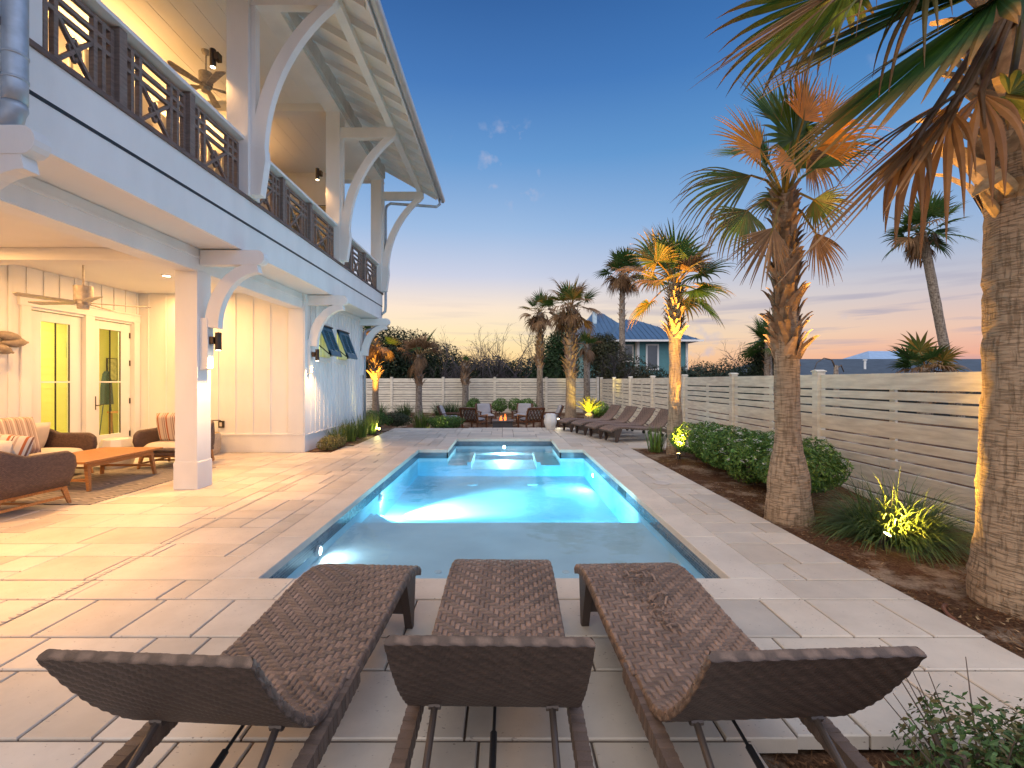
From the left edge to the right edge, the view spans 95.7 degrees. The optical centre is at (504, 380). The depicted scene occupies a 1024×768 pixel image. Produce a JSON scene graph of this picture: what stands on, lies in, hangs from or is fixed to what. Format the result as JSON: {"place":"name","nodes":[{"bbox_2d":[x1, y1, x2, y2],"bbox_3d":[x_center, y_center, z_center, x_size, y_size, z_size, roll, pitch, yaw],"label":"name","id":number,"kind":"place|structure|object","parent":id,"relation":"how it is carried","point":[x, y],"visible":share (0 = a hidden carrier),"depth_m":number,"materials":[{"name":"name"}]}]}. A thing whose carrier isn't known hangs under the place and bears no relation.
{"place":"outdoors","nodes":[
{"label":"outdoors","id":0,"kind":"place"},
{"bbox_2d":[213,432,220,454],"bbox_3d":[-5.850,1.234,9.100,0.510,0.425,0.510,0,0,0],"label":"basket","id":1,"kind":"object","parent":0,"point":[217,447],"visible":0.32,"depth_m":9.07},
{"bbox_2d":[644,425,667,452],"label":"blade grass","id":2,"kind":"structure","parent":0,"point":[655,444],"depth_m":9.43,"materials":[{"name":"green plant"}]},
{"bbox_2d":[345,0,983,376],"label":"sky","id":3,"kind":"structure","parent":0,"point":[556,132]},
{"bbox_2d":[308,394,1023,767],"bbox_3d":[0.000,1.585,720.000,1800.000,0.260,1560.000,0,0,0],"label":"ground","id":4,"kind":"structure","parent":0,"point":[894,566],"depth_m":3.99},
{"bbox_2d":[0,0,444,489],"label":"beach house","id":5,"kind":"structure","parent":4,"relation":"on","point":[134,165],"depth_m":7.43,"materials":[{"name":"white paint"}]},
{"bbox_2d":[0,331,28,353],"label":"fish wall sculpture","id":6,"kind":"object","parent":5,"relation":"attached to","point":[9,340],"visible":1,"depth_m":6.84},
{"bbox_2d":[31,310,80,431],"bbox_3d":[-7.522,0.155,7.745,0.055,2.550,0.930,0,0,0],"label":"french door","id":7,"kind":"structure","parent":5,"relation":"in","point":[73,324],"depth_m":7.95,"materials":[{"name":"white paint"}]},
{"bbox_2d":[12,265,150,310],"bbox_3d":[-6.145,-1.415,6.820,1.500,0.730,1.462,0,0,-23],"label":"ceiling fan","id":8,"kind":"object","parent":5,"relation":"hanging from","point":[83,298],"visible":0.83,"depth_m":6.69,"materials":[{"name":"metal"}]},
{"bbox_2d":[99,371,113,434],"bbox_3d":[-9.300,0.611,10.835,0.100,1.681,0.447,0,0,0],"label":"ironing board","id":9,"kind":"object","parent":5,"relation":"in","point":[104,393],"visible":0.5,"depth_m":10.76,"materials":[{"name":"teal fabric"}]},
{"bbox_2d":[106,358,116,380],"bbox_3d":[-9.473,-0.275,11.190,0.035,0.550,0.280,0,0,0],"label":"framed picture","id":10,"kind":"object","parent":5,"relation":"attached to","point":[113,369],"visible":0.82,"depth_m":11.22,"materials":[{"name":"yellow metal"}]},
{"bbox_2d":[95,320,130,447],"bbox_3d":[-7.486,0.155,8.850,0.129,2.550,0.880,0,0,0],"label":"french door","id":11,"kind":"structure","parent":5,"relation":"in","point":[124,335],"depth_m":9.06,"materials":[{"name":"white paint"}]},
{"bbox_2d":[167,48,226,107],"bbox_3d":[-5.366,-5.565,8.384,1.330,0.730,1.294,0,0,-23],"label":"ceiling fan","id":12,"kind":"object","parent":5,"relation":"hanging from","point":[207,80],"visible":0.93,"depth_m":8.23,"materials":[{"name":"wood"}]},
{"bbox_2d":[209,47,221,68],"bbox_3d":[-3.930,-4.387,6.300,0.140,0.242,0.090,0,0,0],"label":"wall sconce","id":13,"kind":"object","parent":5,"relation":"attached to","point":[215,56],"depth_m":6.27,"materials":[{"name":"brown metal"}]},
{"bbox_2d":[209,332,221,350],"bbox_3d":[-3.915,-0.537,6.300,0.140,0.242,0.090,0,0,0],"label":"wall sconce","id":14,"kind":"object","parent":5,"relation":"attached to","point":[216,340],"depth_m":6.26,"materials":[{"name":"brown metal"}]},
{"bbox_2d":[290,202,325,249],"bbox_3d":[-5.600,-3.800,13.140,1.400,2.500,0.120,0,0,0],"label":"end door","id":15,"kind":"structure","parent":5,"relation":"in","point":[322,205],"depth_m":13.12,"materials":[{"name":"white paint"}]},
{"bbox_2d":[315,168,322,180],"bbox_3d":[-3.930,-4.387,9.830,0.140,0.242,0.090,0,0,0],"label":"wall sconce","id":16,"kind":"object","parent":5,"relation":"attached to","point":[318,172],"depth_m":9.81,"materials":[{"name":"brown metal"}]},
{"bbox_2d":[316,335,331,361],"bbox_3d":[-4.158,-0.850,10.465,0.224,0.820,0.850,0,0,0],"label":"window","id":17,"kind":"structure","parent":5,"relation":"in","point":[323,359],"depth_m":10.46,"materials":[{"name":"white paint"}]},
{"bbox_2d":[334,329,347,363],"bbox_3d":[-4.158,-0.850,11.585,0.224,0.820,0.910,0,0,0],"label":"window","id":18,"kind":"structure","parent":5,"relation":"in","point":[336,359],"depth_m":11.39,"materials":[{"name":"white paint"}]},
{"bbox_2d":[316,434,346,450],"bbox_3d":[-3.664,1.308,9.903,0.436,0.341,0.789,0,0,13],"label":"shrub","id":19,"kind":"object","parent":4,"relation":"on","point":[335,442],"visible":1,"depth_m":9.75,"materials":[{"name":"green plant"}]},
{"bbox_2d":[323,423,349,444],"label":"blade grass","id":20,"kind":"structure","parent":4,"relation":"on","point":[339,432],"depth_m":10.48,"materials":[{"name":"green plant"}]},
{"bbox_2d":[339,418,358,441],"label":"blade grass","id":21,"kind":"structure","parent":4,"relation":"on","point":[352,431],"depth_m":11.10,"materials":[{"name":"green plant"}]},
{"bbox_2d":[346,415,373,437],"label":"blade grass","id":22,"kind":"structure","parent":4,"relation":"on","point":[363,431],"depth_m":11.89,"materials":[{"name":"green plant"}]},
{"bbox_2d":[362,410,380,434],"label":"blade grass","id":23,"kind":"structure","parent":4,"relation":"on","point":[372,428],"depth_m":12.60,"materials":[{"name":"green plant"}]},
{"bbox_2d":[366,410,393,427],"bbox_3d":[-4.485,1.283,15.585,1.567,0.634,0.824,0,0,0],"label":"shrub","id":24,"kind":"object","parent":4,"relation":"on","point":[379,417],"visible":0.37,"depth_m":15.47,"materials":[{"name":"green plant"}]},
{"bbox_2d":[366,335,401,416],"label":"fan palm","id":25,"kind":"object","parent":4,"relation":"on","point":[376,349],"visible":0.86,"depth_m":20.87,"materials":[{"name":"orange plant"}]},
{"bbox_2d":[363,326,415,401],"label":"evergreen tree","id":26,"kind":"object","parent":4,"relation":"on","point":[388,366],"visible":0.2,"depth_m":27.54,"materials":[{"name":"green plant"}]},
{"bbox_2d":[380,411,412,426],"bbox_3d":[-3.742,1.306,15.940,1.220,0.587,0.820,0,0,0],"label":"shrub","id":27,"kind":"object","parent":4,"relation":"on","point":[401,421],"visible":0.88,"depth_m":15.80,"materials":[{"name":"green plant"}]},
{"bbox_2d":[391,401,415,415],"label":"grass tuft","id":28,"kind":"object","parent":4,"relation":"on","point":[408,410],"visible":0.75,"depth_m":22.64,"materials":[{"name":"green plant"}]},
{"bbox_2d":[410,408,432,427],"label":"blade grass","id":29,"kind":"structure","parent":4,"relation":"on","point":[420,421],"depth_m":15.23,"materials":[{"name":"green plant"}]},
{"bbox_2d":[397,328,446,416],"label":"fan palm","id":30,"kind":"object","parent":4,"relation":"on","point":[418,367],"visible":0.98,"depth_m":21.07,"materials":[{"name":"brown plant"}]},
{"bbox_2d":[383,328,463,408],"bbox_3d":[-5.405,-0.761,28.913,6.145,5.114,2.776,0,0,0],"label":"evergreen tree","id":31,"kind":"object","parent":4,"relation":"on","point":[432,362],"visible":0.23,"depth_m":28.45,"materials":[{"name":"green plant"}]},
{"bbox_2d":[427,401,452,415],"bbox_3d":[-3.121,1.293,22.906,1.562,0.813,1.721,0,0,40],"label":"grass tuft","id":32,"kind":"object","parent":4,"relation":"on","point":[436,412],"visible":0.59,"depth_m":22.73,"materials":[{"name":"green plant"}]},
{"bbox_2d":[404,327,477,401],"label":"bare tree","id":33,"kind":"object","parent":4,"relation":"on","point":[444,371],"visible":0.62,"depth_m":27.21,"materials":[{"name":"brown plant"}]},
{"bbox_2d":[426,415,465,427],"bbox_3d":[-1.908,1.356,15.239,1.296,0.491,0.877,0,0,0],"label":"shrub","id":34,"kind":"object","parent":4,"relation":"on","point":[450,423],"visible":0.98,"depth_m":15.01,"materials":[{"name":"green plant"}]},
{"bbox_2d":[437,405,460,425],"bbox_3d":[-2.051,1.305,17.300,0.862,0.790,0.700,0,0,0],"label":"lawn chair","id":35,"kind":"object","parent":4,"relation":"on","point":[441,410],"visible":0.6,"depth_m":17.07,"materials":[{"name":"fabric"}]},
{"bbox_2d":[444,400,464,414],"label":"grass tuft","id":36,"kind":"object","parent":4,"relation":"on","point":[453,407],"visible":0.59,"depth_m":22.92,"materials":[{"name":"green plant"}]},
{"bbox_2d":[459,355,473,413],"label":"fan palm","id":37,"kind":"object","parent":4,"relation":"on","point":[465,378],"visible":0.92,"depth_m":24.06,"materials":[{"name":"brown plant"}]},
{"bbox_2d":[459,407,487,427],"bbox_3d":[-1.074,1.305,16.305,0.700,0.790,0.862,0,0,28],"label":"lawn chair","id":38,"kind":"object","parent":4,"relation":"on","point":[470,415],"visible":0.95,"depth_m":16.05,"materials":[{"name":"brown wood"}]},
{"bbox_2d":[466,397,480,409],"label":"round shrub","id":39,"kind":"object","parent":4,"relation":"on","point":[471,403],"visible":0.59,"depth_m":23.58,"materials":[{"name":"green plant"}]},
{"bbox_2d":[366,377,598,412],"bbox_3d":[-4.680,0.754,25.000,19.620,1.951,0.160,0,0,0],"label":"board fence","id":40,"kind":"object","parent":4,"relation":"on","point":[391,390],"visible":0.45,"depth_m":24.98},
{"bbox_2d":[442,344,523,401],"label":"bare tree","id":41,"kind":"object","parent":4,"relation":"on","point":[500,372],"visible":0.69,"depth_m":28.60,"materials":[{"name":"brown plant"}]},
{"bbox_2d":[475,403,496,424],"bbox_3d":[-0.736,1.305,18.448,0.700,0.790,0.862,0,0,-18],"label":"lawn chair","id":42,"kind":"object","parent":4,"relation":"on","point":[484,408],"visible":0.88,"depth_m":18.60,"materials":[{"name":"fabric"}]},
{"bbox_2d":[444,354,528,401],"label":"evergreen tree","id":43,"kind":"object","parent":4,"relation":"on","point":[474,374],"visible":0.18,"depth_m":30.47,"materials":[{"name":"green plant"}]},
{"bbox_2d":[439,326,536,408],"bbox_3d":[-0.888,-0.901,27.757,6.200,5.346,5.018,0,0,23],"label":"bare tree","id":44,"kind":"object","parent":4,"relation":"on","point":[496,355],"visible":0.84,"depth_m":27.79,"materials":[{"name":"brown plant"}]},
{"bbox_2d":[287,446,704,578],"bbox_3d":[-0.070,2.038,7.500,3.500,0.825,8.240,0,0,0],"label":"pool shell","id":45,"kind":"object","parent":4,"relation":"in","point":[428,516],"visible":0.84,"depth_m":6.58,"materials":[{"name":"paint"}]},
{"bbox_2d":[270,441,719,577],"bbox_3d":[-0.070,1.556,7.500,3.524,0.157,8.264,0,0,0],"label":"pool tile band","id":46,"kind":"object","parent":45,"relation":"attached to","point":[286,570],"visible":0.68,"depth_m":5.56,"materials":[{"name":"blue tile"}]},
{"bbox_2d":[491,398,508,413],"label":"round shrub","id":47,"kind":"object","parent":4,"relation":"on","point":[495,406],"visible":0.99,"depth_m":23.63,"materials":[{"name":"green plant"}]},
{"bbox_2d":[492,417,513,427],"bbox_3d":[-0.050,1.447,17.000,0.780,0.505,0.780,0,0,0],"label":"fire pit","id":48,"kind":"object","parent":4,"relation":"on","point":[502,423],"visible":0.98,"depth_m":16.64,"materials":[{"name":"concrete"}]},
{"bbox_2d":[0,428,1023,767],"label":"deck base","id":49,"kind":"object","parent":4,"relation":"on","point":[396,742],"visible":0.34,"depth_m":1.88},
{"bbox_2d":[0,428,1023,767],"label":"pool deck","id":50,"kind":"structure","parent":49,"relation":"on","point":[46,718],"depth_m":2.75,"materials":[{"name":"stone"}]},
{"bbox_2d":[0,440,76,513],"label":"armchair","id":51,"kind":"object","parent":50,"relation":"on","point":[24,476],"visible":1,"depth_m":5.04,"materials":[{"name":"wicker"}]},
{"bbox_2d":[0,434,34,455],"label":"throw pillow","id":52,"kind":"object","parent":51,"relation":"on","point":[22,445],"visible":0.37,"depth_m":5.05,"materials":[{"name":"multicoloured fabric"}]},
{"bbox_2d":[8,467,214,504],"bbox_3d":[-5.920,1.444,6.600,2.160,0.008,2.360,0,0,0],"label":"rug","id":53,"kind":"object","parent":50,"relation":"on","point":[110,483],"visible":0.46,"depth_m":6.45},
{"bbox_2d":[28,422,96,472],"bbox_3d":[-6.878,1.038,6.320,0.893,0.815,2.040,0,0,0],"label":"sofa","id":54,"kind":"object","parent":53,"relation":"on","point":[51,440],"visible":0.23,"depth_m":7.26,"materials":[{"name":"wicker"}]},
{"bbox_2d":[0,417,40,453],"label":"throw pillow","id":55,"kind":"object","parent":54,"relation":"on","point":[23,426],"visible":0.52,"depth_m":6.32,"materials":[{"name":"beige fabric"}]},
{"bbox_2d":[70,447,162,491],"bbox_3d":[-5.830,1.243,6.620,0.920,0.404,1.360,0,0,0],"label":"coffee table","id":56,"kind":"object","parent":53,"relation":"on","point":[102,457],"visible":0.66,"depth_m":6.67,"materials":[{"name":"brown wood"}]},
{"bbox_2d":[98,437,134,468],"bbox_3d":[-6.500,1.205,7.780,0.490,0.480,0.466,0,0,0],"label":"drum stool","id":57,"kind":"object","parent":50,"relation":"on","point":[118,442],"visible":0.55,"depth_m":7.64,"materials":[{"name":"fabric"}]},
{"bbox_2d":[132,420,214,468],"bbox_3d":[-5.621,1.038,7.998,0.930,0.815,0.854,0,0,-4],"label":"armchair","id":58,"kind":"object","parent":50,"relation":"on","point":[146,437],"visible":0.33,"depth_m":7.67,"materials":[{"name":"wicker"}]},
{"bbox_2d":[156,413,174,440],"bbox_3d":[-5.620,0.780,7.860,0.500,0.500,0.170,0,12,-2],"label":"throw pillow","id":59,"kind":"object","parent":58,"relation":"on","point":[165,422],"visible":0.59,"depth_m":7.78,"materials":[{"name":"orange fabric"}]},
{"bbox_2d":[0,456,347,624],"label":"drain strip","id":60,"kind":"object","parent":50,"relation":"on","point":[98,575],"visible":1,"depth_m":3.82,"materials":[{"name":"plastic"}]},
{"bbox_2d":[36,563,420,767],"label":"sun lounger","id":61,"kind":"object","parent":50,"relation":"on","point":[297,653],"visible":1,"depth_m":1.56,"materials":[{"name":"wicker"}]},
{"bbox_2d":[384,559,595,767],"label":"sun lounger","id":62,"kind":"object","parent":50,"relation":"on","point":[496,639],"visible":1,"depth_m":1.45,"materials":[{"name":"wicker"}]},
{"bbox_2d":[186,437,801,600],"bbox_3d":[-0.070,1.477,7.500,4.096,0.066,8.836,0,0,0],"label":"pool coping","id":63,"kind":"object","parent":50,"relation":"on","point":[736,572],"visible":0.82,"depth_m":3.96,"materials":[{"name":"stone"}]},
{"bbox_2d":[544,413,556,429],"bbox_3d":[1.390,1.212,13.920,0.351,0.470,0.351,0,0,23],"label":"garden stool","id":64,"kind":"object","parent":50,"relation":"on","point":[550,420],"visible":1,"depth_m":13.79,"materials":[{"name":"white ceramic"}]},
{"bbox_2d":[558,404,628,431],"bbox_3d":[2.681,1.077,13.607,2.109,0.746,0.644,0,0,-15],"label":"sun lounger","id":65,"kind":"object","parent":50,"relation":"on","point":[611,413],"visible":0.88,"depth_m":13.53,"materials":[{"name":"wicker"}]},
{"bbox_2d":[571,406,644,434],"bbox_3d":[2.941,1.077,12.867,2.109,0.746,0.644,0,0,-15],"label":"sun lounger","id":66,"kind":"object","parent":50,"relation":"on","point":[627,413],"visible":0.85,"depth_m":12.79,"materials":[{"name":"wicker"}]},
{"bbox_2d":[584,407,663,438],"bbox_3d":[3.191,1.077,12.107,2.109,0.746,0.644,0,0,-15],"label":"sun lounger","id":67,"kind":"object","parent":50,"relation":"on","point":[643,417],"visible":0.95,"depth_m":12.04,"materials":[{"name":"wicker"}]},
{"bbox_2d":[599,409,684,442],"bbox_3d":[3.421,1.077,11.367,2.109,0.746,0.644,0,0,-15],"label":"sun lounger","id":68,"kind":"object","parent":50,"relation":"on","point":[615,431],"visible":0.91,"depth_m":11.25,"materials":[{"name":"wicker"}]},
{"bbox_2d":[574,562,926,767],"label":"sun lounger","id":69,"kind":"object","parent":50,"relation":"on","point":[687,649],"visible":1,"depth_m":1.51,"materials":[{"name":"wicker"}]},
{"bbox_2d":[489,325,535,396],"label":"bare tree","id":70,"kind":"object","parent":4,"relation":"on","point":[521,365],"visible":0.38,"depth_m":29.31,"materials":[{"name":"brown plant"}]},
{"bbox_2d":[508,397,522,411],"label":"round shrub","id":71,"kind":"object","parent":4,"relation":"on","point":[514,407],"visible":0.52,"depth_m":23.71,"materials":[{"name":"green plant"}]},
{"bbox_2d":[511,403,532,423],"bbox_3d":[0.736,1.305,18.548,0.700,0.790,0.862,0,0,18],"label":"lawn chair","id":72,"kind":"object","parent":4,"relation":"on","point":[521,409],"visible":0.72,"depth_m":18.73,"materials":[{"name":"fabric"}]},
{"bbox_2d":[501,357,544,401],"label":"evergreen tree","id":73,"kind":"object","parent":4,"relation":"on","point":[529,368],"visible":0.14,"depth_m":31.40,"materials":[{"name":"green plant"}]},
{"bbox_2d":[517,407,544,427],"bbox_3d":[0.942,1.305,16.304,0.700,0.790,0.862,0,0,-25],"label":"lawn chair","id":74,"kind":"object","parent":4,"relation":"on","point":[533,414],"visible":1,"depth_m":16.05,"materials":[{"name":"brown wood"}]},
{"bbox_2d":[519,289,558,411],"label":"fan palm","id":75,"kind":"object","parent":4,"relation":"on","point":[538,321],"visible":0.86,"depth_m":23.45,"materials":[{"name":"brown plant"}]},
{"bbox_2d":[541,405,563,426],"bbox_3d":[1.801,1.305,17.500,0.862,0.790,0.700,0,0,0],"label":"lawn chair","id":76,"kind":"object","parent":4,"relation":"on","point":[558,412],"visible":0.56,"depth_m":17.26,"materials":[{"name":"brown wood"}]},
{"bbox_2d":[529,325,579,408],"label":"evergreen tree","id":77,"kind":"object","parent":4,"relation":"on","point":[552,366],"visible":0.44,"depth_m":26.99,"materials":[{"name":"green plant"}]},
{"bbox_2d":[534,276,603,417],"bbox_3d":[2.963,-1.547,21.000,2.897,6.694,2.920,0,0,-39],"label":"fan palm","id":78,"kind":"object","parent":4,"relation":"on","point":[571,319],"visible":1,"depth_m":20.80,"materials":[{"name":"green plant"}]},
{"bbox_2d":[574,395,602,418],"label":"sago palm","id":79,"kind":"object","parent":4,"relation":"on","point":[588,407],"visible":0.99,"depth_m":19.69,"materials":[{"name":"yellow plant"}]},
{"bbox_2d":[577,328,603,413],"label":"fan palm","id":80,"kind":"object","parent":4,"relation":"on","point":[587,353],"visible":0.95,"depth_m":23.96,"materials":[{"name":"brown plant"}]},
{"bbox_2d":[584,401,608,418],"bbox_3d":[4.084,1.297,20.313,1.088,0.863,1.097,0,0,32],"label":"round shrub","id":81,"kind":"object","parent":4,"relation":"on","point":[599,412],"visible":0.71,"depth_m":19.97,"materials":[{"name":"green plant"}]},
{"bbox_2d":[579,332,655,408],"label":"evergreen tree","id":82,"kind":"object","parent":4,"relation":"on","point":[603,350],"visible":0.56,"depth_m":28.04,"materials":[{"name":"green plant"}]},
{"bbox_2d":[594,245,645,365],"bbox_3d":[8.025,-3.858,31.823,3.750,11.317,3.553,0,0,0],"label":"fan palm","id":83,"kind":"object","parent":4,"relation":"on","point":[621,284],"visible":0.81,"depth_m":31.80,"materials":[{"name":"green plant"}]},
{"bbox_2d":[593,346,646,402],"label":"bare tree","id":84,"kind":"object","parent":4,"relation":"on","point":[614,364],"visible":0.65,"depth_m":27.09,"materials":[{"name":"brown plant"}]},
{"bbox_2d":[575,312,703,398],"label":"neighbour house","id":85,"kind":"structure","parent":4,"relation":"on","point":[650,342],"depth_m":38.00,"materials":[{"name":"teal"}]},
{"bbox_2d":[618,344,633,361],"bbox_3d":[10.136,-2.297,38.570,1.291,1.481,0.060,0,0,0],"label":"window","id":86,"kind":"structure","parent":85,"relation":"in","point":[631,346],"depth_m":38.56,"materials":[{"name":"glass"}]},
{"bbox_2d":[646,344,658,369],"bbox_3d":[12.148,-1.955,37.970,1.063,2.164,0.060,0,0,0],"label":"window","id":87,"kind":"structure","parent":85,"relation":"in","point":[652,350],"depth_m":37.97,"materials":[{"name":"glass"}]},
{"bbox_2d":[634,364,684,406],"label":"evergreen tree","id":88,"kind":"object","parent":4,"relation":"on","point":[652,371],"visible":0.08,"depth_m":29.71,"materials":[{"name":"green plant"}]},
{"bbox_2d":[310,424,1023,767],"bbox_3d":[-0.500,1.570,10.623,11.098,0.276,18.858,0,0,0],"label":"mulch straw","id":89,"kind":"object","parent":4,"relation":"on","point":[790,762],"visible":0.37,"depth_m":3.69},
{"bbox_2d":[941,603,1023,658],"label":"garden hose","id":90,"kind":"object","parent":89,"relation":"on","point":[944,606],"visible":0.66,"depth_m":2.92,"materials":[{"name":"rubber"}]},
{"bbox_2d":[610,218,737,455],"bbox_3d":[3.667,-0.866,9.428,2.513,4.892,2.461,0,0,-22],"label":"fan palm","id":91,"kind":"object","parent":4,"relation":"on","point":[679,255],"visible":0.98,"depth_m":9.27,"materials":[{"name":"green plant"}]},
{"bbox_2d":[681,357,745,415],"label":"evergreen tree","id":92,"kind":"object","parent":4,"relation":"on","point":[715,370],"visible":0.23,"depth_m":20.84,"materials":[{"name":"green plant"}]},
{"bbox_2d":[735,309,773,421],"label":"fan palm","id":93,"kind":"object","parent":4,"relation":"on","point":[760,330],"visible":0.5,"depth_m":18.51,"materials":[{"name":"green plant"}]},
{"bbox_2d":[737,342,773,408],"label":"evergreen tree","id":94,"kind":"object","parent":4,"relation":"on","point":[757,369],"visible":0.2,"depth_m":19.39,"materials":[{"name":"green plant"}]},
{"bbox_2d":[715,336,801,407],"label":"bare tree","id":95,"kind":"object","parent":4,"relation":"on","point":[737,358],"visible":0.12,"depth_m":23.00,"materials":[{"name":"brown plant"}]},
{"bbox_2d":[668,420,854,495],"bbox_3d":[3.750,1.099,7.254,1.353,0.818,3.946,0,0,0],"label":"hedge","id":96,"kind":"object","parent":4,"relation":"on","point":[739,452],"visible":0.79,"depth_m":6.61,"materials":[{"name":"green plant"}]},
{"bbox_2d":[670,53,894,526],"bbox_3d":[2.757,-0.900,4.954,2.667,4.961,1.274,0,0,-17],"label":"fan palm","id":97,"kind":"object","parent":4,"relation":"on","point":[788,500],"visible":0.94,"depth_m":4.83,"materials":[{"name":"green plant"}]},
{"bbox_2d":[600,370,981,532],"bbox_3d":[5.050,0.779,12.980,0.160,1.921,22.320,0,0,0],"label":"board fence","id":98,"kind":"object","parent":4,"relation":"on","point":[819,421],"visible":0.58,"depth_m":6.30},
{"bbox_2d":[690,0,1023,619],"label":"fan palm","id":99,"kind":"object","parent":4,"relation":"on","point":[984,39],"visible":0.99,"depth_m":2.70,"materials":[{"name":"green plant"}]},
{"bbox_2d":[792,465,974,569],"bbox_3d":[3.738,1.161,4.457,1.763,0.754,1.775,0,0,0],"label":"grass clump","id":100,"kind":"object","parent":4,"relation":"on","point":[910,528],"visible":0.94,"depth_m":4.27,"materials":[{"name":"green plant"}]},
{"bbox_2d":[878,532,890,549],"bbox_3d":[3.361,1.439,4.094,0.097,0.211,0.068,0,0,31],"label":"uplight","id":101,"kind":"object","parent":4,"relation":"on","point":[886,538],"visible":0.83,"depth_m":4.08,"materials":[{"name":"black metal"}]},
{"bbox_2d":[886,331,970,414],"bbox_3d":[17.796,-0.130,19.508,2.713,3.959,2.928,0,0,33],"label":"fan palm","id":102,"kind":"object","parent":4,"relation":"on","point":[918,352],"visible":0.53,"depth_m":19.32,"materials":[{"name":"green plant"}]},
{"bbox_2d":[880,189,977,417],"bbox_3d":[18.460,-3.282,20.218,3.270,10.264,3.412,0,0,30],"label":"fan palm","id":103,"kind":"object","parent":4,"relation":"on","point":[935,210],"visible":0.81,"depth_m":20.14,"materials":[{"name":"green plant"}]},
{"bbox_2d":[880,646,1023,767],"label":"rose bush","id":104,"kind":"object","parent":4,"relation":"on","point":[992,751],"visible":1,"depth_m":1.54,"materials":[{"name":"green plant"}]},
{"bbox_2d":[814,358,843,415],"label":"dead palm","id":105,"kind":"object","parent":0,"point":[836,367],"visible":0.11,"depth_m":17.57,"materials":[{"name":"plant"}]},
{"bbox_2d":[714,359,980,418],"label":"neighbour house","id":106,"kind":"structure","parent":0,"point":[861,366],"depth_m":22.58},
{"bbox_2d":[844,351,899,358],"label":"neighbour house","id":107,"kind":"structure","parent":0,"point":[877,355],"depth_m":37.23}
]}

